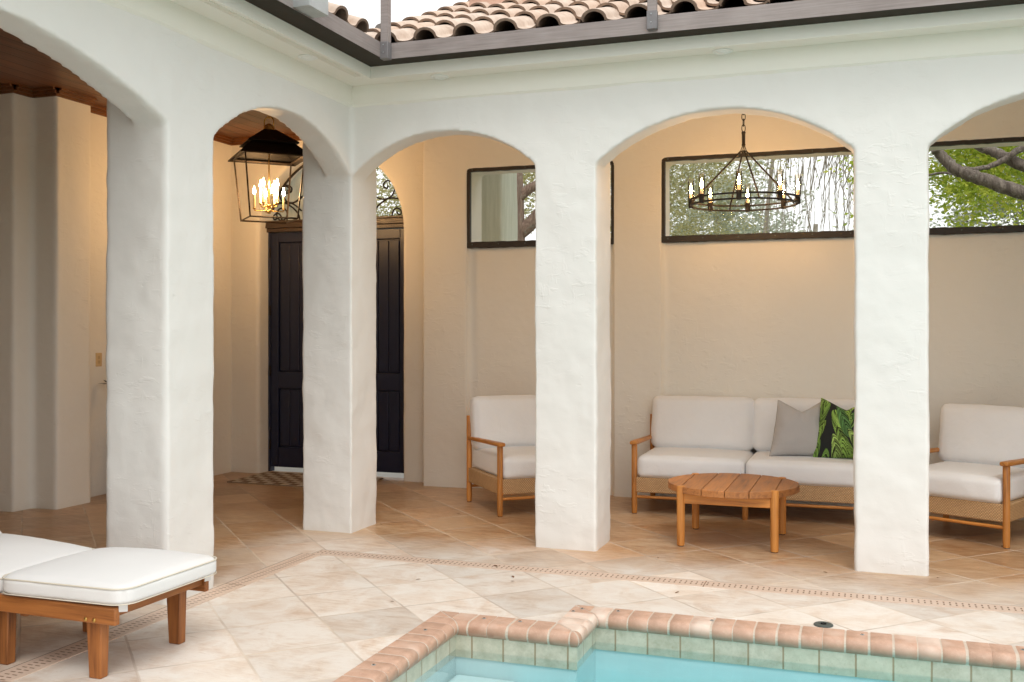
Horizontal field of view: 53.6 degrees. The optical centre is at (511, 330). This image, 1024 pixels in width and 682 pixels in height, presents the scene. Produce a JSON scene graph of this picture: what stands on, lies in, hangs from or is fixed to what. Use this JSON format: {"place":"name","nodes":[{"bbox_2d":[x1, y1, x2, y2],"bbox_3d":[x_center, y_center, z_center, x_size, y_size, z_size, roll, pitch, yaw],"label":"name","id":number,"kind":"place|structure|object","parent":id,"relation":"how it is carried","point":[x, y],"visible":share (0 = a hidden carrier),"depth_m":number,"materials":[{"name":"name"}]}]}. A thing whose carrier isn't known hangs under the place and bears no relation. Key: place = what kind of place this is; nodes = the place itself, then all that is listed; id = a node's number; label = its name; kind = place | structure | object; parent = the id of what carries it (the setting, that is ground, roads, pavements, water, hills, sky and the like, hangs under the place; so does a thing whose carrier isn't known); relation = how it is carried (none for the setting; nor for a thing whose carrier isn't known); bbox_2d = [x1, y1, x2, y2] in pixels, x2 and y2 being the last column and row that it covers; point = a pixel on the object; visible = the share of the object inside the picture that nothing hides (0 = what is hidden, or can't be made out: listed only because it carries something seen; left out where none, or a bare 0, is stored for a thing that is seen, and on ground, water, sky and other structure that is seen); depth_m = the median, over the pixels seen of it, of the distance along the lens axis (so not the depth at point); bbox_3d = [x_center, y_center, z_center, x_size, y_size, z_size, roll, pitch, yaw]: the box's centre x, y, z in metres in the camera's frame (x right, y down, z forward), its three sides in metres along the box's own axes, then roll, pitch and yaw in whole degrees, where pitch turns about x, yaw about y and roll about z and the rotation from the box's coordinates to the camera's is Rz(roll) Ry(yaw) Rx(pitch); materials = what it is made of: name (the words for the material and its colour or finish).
{"place":"outdoors","nodes":[
{"label":"outdoors","id":0,"kind":"place"},
{"bbox_2d":[274,467,403,477],"bbox_3d":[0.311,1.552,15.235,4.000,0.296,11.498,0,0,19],"label":"threshold","id":1,"kind":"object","parent":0,"point":[378,474],"depth_m":10.01,"materials":[{"name":"white stone"}]},
{"bbox_2d":[0,471,1023,681],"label":"patio floor","id":2,"kind":"structure","parent":0,"point":[323,618],"depth_m":5.71,"materials":[{"name":"stone"}]},
{"bbox_2d":[0,531,216,678],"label":"sun lounger","id":3,"kind":"object","parent":2,"relation":"on","point":[97,592],"visible":1,"depth_m":4.19,"materials":[{"name":"white fabric"}]},
{"bbox_2d":[0,93,230,511],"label":"side wall","id":4,"kind":"structure","parent":2,"relation":"on","point":[53,252],"depth_m":7.96,"materials":[{"name":"paint"}]},
{"bbox_2d":[96,353,101,366],"bbox_3d":[-3.505,0.248,8.590,0.011,0.116,0.072,0,0,19],"label":"outlet plate","id":5,"kind":"object","parent":4,"relation":"attached to","point":[98,359],"visible":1,"depth_m":8.58,"materials":[{"name":"beige plastic"}]},
{"bbox_2d":[0,28,301,145],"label":"porch ceiling","id":6,"kind":"structure","parent":4,"relation":"on","point":[28,70],"depth_m":7.80,"materials":[{"name":"brown wood"}]},
{"bbox_2d":[228,115,302,223],"bbox_3d":[-2.087,-1.423,8.697,0.591,0.958,0.591,0,0,-26],"label":"lantern","id":7,"kind":"object","parent":6,"relation":"hanging from","point":[268,144],"visible":0.92,"depth_m":8.63,"materials":[{"name":"brown metal"}]},
{"bbox_2d":[0,553,320,681],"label":"slot drain","id":8,"kind":"object","parent":2,"relation":"on","point":[16,672],"visible":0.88,"depth_m":4.86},
{"bbox_2d":[0,0,353,604],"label":"arcade","id":9,"kind":"object","parent":2,"relation":"on","point":[177,86],"visible":0.91,"depth_m":5.24,"materials":[{"name":"white paint"}]},
{"bbox_2d":[170,0,376,85],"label":"eaves","id":10,"kind":"object","parent":9,"relation":"attached to","point":[251,21],"visible":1,"depth_m":5.85,"materials":[{"name":"white paint"}]},
{"bbox_2d":[245,0,381,66],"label":"gutter","id":11,"kind":"object","parent":10,"relation":"attached to","point":[336,32],"visible":0.82,"depth_m":6.01,"materials":[{"name":"brown metal"}]},
{"bbox_2d":[293,0,327,17],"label":"cage post","id":12,"kind":"object","parent":11,"relation":"attached to","point":[314,8],"visible":1,"depth_m":5.59,"materials":[{"name":"white metal"}]},
{"bbox_2d":[227,472,382,486],"bbox_3d":[-1.916,1.393,9.424,1.260,0.012,0.680,0,0,19],"label":"doormat","id":13,"kind":"object","parent":2,"relation":"on","point":[281,479],"visible":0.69,"depth_m":9.42,"materials":[{"name":"brown fabric"}]},
{"bbox_2d":[231,141,423,481],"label":"entry wall","id":14,"kind":"structure","parent":2,"relation":"on","point":[402,170],"depth_m":9.93,"materials":[{"name":"paint"}]},
{"bbox_2d":[265,165,403,472],"bbox_3d":[-1.690,-0.163,9.816,1.594,3.127,0.150,0,0,19],"label":"door frame","id":15,"kind":"structure","parent":14,"relation":"attached to","point":[285,365],"depth_m":9.96,"materials":[{"name":"black paint"}]},
{"bbox_2d":[269,232,303,467],"bbox_3d":[-2.046,0.193,9.960,0.761,2.318,0.057,0,0,19],"label":"door leaf","id":16,"kind":"structure","parent":15,"relation":"in","point":[285,252],"depth_m":10.02,"materials":[{"name":"black paint"}]},
{"bbox_2d":[376,228,403,472],"bbox_3d":[-1.322,0.193,9.706,0.761,2.318,0.057,0,0,19],"label":"door leaf","id":17,"kind":"structure","parent":15,"relation":"in","point":[390,242],"depth_m":9.64,"materials":[{"name":"black paint"}]},
{"bbox_2d":[467,395,535,516],"bbox_3d":[0.107,0.965,8.070,0.769,0.869,0.807,0,0,-21],"label":"armchair","id":18,"kind":"object","parent":2,"relation":"on","point":[501,435],"visible":0.59,"depth_m":8.16,"materials":[{"name":"white fabric"}]},
{"bbox_2d":[302,26,1023,575],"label":"arcade","id":19,"kind":"object","parent":2,"relation":"on","point":[886,112],"visible":0.88,"depth_m":6.42,"materials":[{"name":"white paint"}]},
{"bbox_2d":[361,0,800,42],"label":"tile roof","id":20,"kind":"structure","parent":19,"relation":"on","point":[471,17],"depth_m":6.69,"materials":[{"name":"ceramic"}]},
{"bbox_2d":[328,2,368,32],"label":"tile roof","id":21,"kind":"structure","parent":20,"relation":"attached to","point":[341,12],"depth_m":6.36,"materials":[{"name":"ceramic"}]},
{"bbox_2d":[369,4,1023,83],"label":"eaves","id":22,"kind":"object","parent":19,"relation":"attached to","point":[897,26],"visible":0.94,"depth_m":6.02,"materials":[{"name":"white paint"}]},
{"bbox_2d":[371,0,1023,66],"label":"gutter","id":23,"kind":"object","parent":22,"relation":"attached to","point":[772,15],"visible":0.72,"depth_m":5.96,"materials":[{"name":"brown metal"}]},
{"bbox_2d":[380,0,391,60],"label":"cage post","id":24,"kind":"object","parent":23,"relation":"attached to","point":[385,49],"visible":1,"depth_m":6.51,"materials":[{"name":"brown metal"}]},
{"bbox_2d":[647,0,657,30],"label":"cage post","id":25,"kind":"object","parent":23,"relation":"attached to","point":[652,17],"visible":1,"depth_m":5.95,"materials":[{"name":"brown metal"}]},
{"bbox_2d":[312,550,1023,613],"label":"slot drain","id":26,"kind":"object","parent":2,"relation":"on","point":[861,596],"visible":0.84,"depth_m":5.61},
{"bbox_2d":[333,605,1023,681],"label":"swimming pool","id":27,"kind":"structure","parent":2,"relation":"in","point":[593,644],"depth_m":4.71,"materials":[{"name":"liquid"}]},
{"bbox_2d":[423,99,1023,506],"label":"window wall","id":28,"kind":"structure","parent":2,"relation":"on","point":[754,320],"depth_m":8.37,"materials":[{"name":"paint"}]},
{"bbox_2d":[467,161,613,247],"bbox_3d":[0.236,-1.085,8.789,1.342,0.714,0.051,0,0,19],"label":"window","id":29,"kind":"structure","parent":28,"relation":"attached to","point":[504,244],"depth_m":8.89,"materials":[{"name":"paint"}]},
{"bbox_2d":[467,161,613,247],"bbox_3d":[0.237,-1.085,8.791,1.342,0.714,0.047,0,0,19],"label":"window frame","id":30,"kind":"structure","parent":29,"relation":"in","point":[529,243],"depth_m":8.89,"materials":[{"name":"paint"}]},
{"bbox_2d":[661,147,853,242],"bbox_3d":[1.977,-1.084,8.176,1.546,0.714,0.051,0,0,19],"label":"window","id":31,"kind":"structure","parent":28,"relation":"attached to","point":[752,236],"depth_m":8.20,"materials":[{"name":"glass"}]},
{"bbox_2d":[661,147,853,242],"bbox_3d":[1.977,-1.084,8.178,1.546,0.714,0.047,0,0,19],"label":"window frame","id":32,"kind":"structure","parent":31,"relation":"in","point":[821,234],"depth_m":8.18,"materials":[{"name":"paint"}]},
{"bbox_2d":[929,137,1023,234],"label":"window","id":33,"kind":"structure","parent":28,"relation":"attached to","point":[973,230],"depth_m":7.62,"materials":[{"name":"paint"}]},
{"bbox_2d":[929,137,1023,234],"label":"window frame","id":34,"kind":"structure","parent":33,"relation":"in","point":[1011,228],"depth_m":7.62,"materials":[{"name":"paint"}]},
{"bbox_2d":[668,473,799,552],"bbox_3d":[1.475,1.204,6.764,0.860,0.392,0.856,0,0,19],"label":"coffee table","id":35,"kind":"object","parent":2,"relation":"on","point":[695,490],"visible":1,"depth_m":6.55,"materials":[{"name":"brown wood"}]},
{"bbox_2d":[630,396,854,519],"bbox_3d":[1.836,0.965,7.807,1.729,0.870,0.788,0,0,19],"label":"sofa","id":36,"kind":"object","parent":2,"relation":"on","point":[705,434],"visible":0.65,"depth_m":7.82,"materials":[{"name":"white fabric"}]},
{"bbox_2d":[769,400,820,455],"bbox_3d":[2.153,0.740,7.642,0.430,0.430,0.218,1,-13,5],"label":"throw pillow","id":37,"kind":"object","parent":36,"relation":"on","point":[796,431],"visible":0.91,"depth_m":7.56,"materials":[{"name":"grey fabric"}]},
{"bbox_2d":[813,398,854,457],"bbox_3d":[2.461,0.728,7.523,0.460,0.460,0.218,-2,-14,17],"label":"throw pillow","id":38,"kind":"object","parent":36,"relation":"on","point":[836,433],"visible":0.64,"depth_m":7.46,"materials":[{"name":"green fabric"}]},
{"bbox_2d":[814,621,832,627],"bbox_3d":[1.479,1.394,4.809,0.090,0.012,0.090,0,0,19],"label":"deck fitting","id":39,"kind":"object","parent":2,"relation":"on","point":[823,624],"visible":0.99,"depth_m":4.79,"materials":[{"name":"grey metal"}]},
{"bbox_2d":[929,403,1023,548],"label":"armchair","id":40,"kind":"object","parent":2,"relation":"on","point":[977,472],"visible":0.8,"depth_m":6.93,"materials":[{"name":"white fabric"}]},
{"bbox_2d":[328,0,1023,240],"label":"sky","id":41,"kind":"structure","parent":0,"point":[359,8],"materials":[{"name":"white"}]},
{"label":"lawn","id":42,"kind":"structure","parent":0,"visible":0},
{"bbox_2d":[274,170,302,220],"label":"gate pier","id":43,"kind":"structure","parent":42,"relation":"on","point":[295,183],"depth_m":10.58,"materials":[{"name":"paint"}]},
{"bbox_2d":[376,167,535,219],"bbox_3d":[-1.073,-1.296,17.329,5.384,5.515,3.506,0,0,-1],"label":"oak tree","id":44,"kind":"object","parent":42,"relation":"on","point":[389,202],"visible":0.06,"depth_m":16.98,"materials":[{"name":"green plant"}]},
{"bbox_2d":[481,173,517,241],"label":"gate pier","id":45,"kind":"structure","parent":42,"relation":"on","point":[499,209],"depth_m":9.87,"materials":[{"name":"paint"}]},
{"bbox_2d":[376,157,808,240],"bbox_3d":[0.828,-1.279,13.055,6.089,5.568,4.819,0,0,-14],"label":"oak tree","id":46,"kind":"object","parent":42,"relation":"on","point":[526,226],"visible":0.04,"depth_m":12.15,"materials":[{"name":"green plant"}]},
{"bbox_2d":[610,159,796,235],"bbox_3d":[2.444,-1.204,16.079,4.429,5.324,3.057,0,0,19],"label":"oak tree","id":47,"kind":"object","parent":42,"relation":"on","point":[695,224],"visible":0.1,"depth_m":15.79,"materials":[{"name":"green plant"}]},
{"bbox_2d":[669,160,824,235],"bbox_3d":[4.424,-1.282,22.492,4.718,5.483,2.894,0,0,34],"label":"hazy tree","id":48,"kind":"object","parent":42,"relation":"on","point":[750,213],"visible":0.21,"depth_m":22.11,"materials":[{"name":"green plant"}]},
{"bbox_2d":[709,215,853,233],"bbox_3d":[6.590,-0.633,22.849,6.476,4.188,2.883,0,0,19],"label":"hazy tree","id":49,"kind":"object","parent":42,"relation":"on","point":[815,228],"visible":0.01,"depth_m":23.20,"materials":[{"name":"green plant"}]},
{"bbox_2d":[758,155,853,232],"bbox_3d":[5.427,-1.448,17.016,2.776,5.798,1.555,0,0,26],"label":"bare tree","id":50,"kind":"object","parent":42,"relation":"on","point":[767,218],"visible":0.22,"depth_m":17.26,"materials":[{"name":"grey plant"}]},
{"bbox_2d":[816,146,1023,226],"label":"maple tree","id":51,"kind":"object","parent":42,"relation":"on","point":[980,178],"visible":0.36,"depth_m":12.35,"materials":[{"name":"green plant"}]},
{"bbox_2d":[928,150,1023,227],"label":"hazy tree","id":52,"kind":"object","parent":42,"relation":"on","point":[970,213],"visible":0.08,"depth_m":18.79,"materials":[{"name":"green plant"}]},
{"bbox_3d":[2.289,-1.905,7.169,6.310,0.030,2.200,0,0,19],"label":"porch ceiling","id":53,"kind":"object","parent":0,"visible":0},
{"bbox_2d":[688,114,800,211],"bbox_3d":[1.679,-1.405,7.341,0.803,1.010,0.803,0,0,19],"label":"chandelier","id":54,"kind":"object","parent":53,"relation":"hanging from","point":[781,192],"visible":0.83,"depth_m":7.33,"materials":[{"name":"metal"}]}
]}

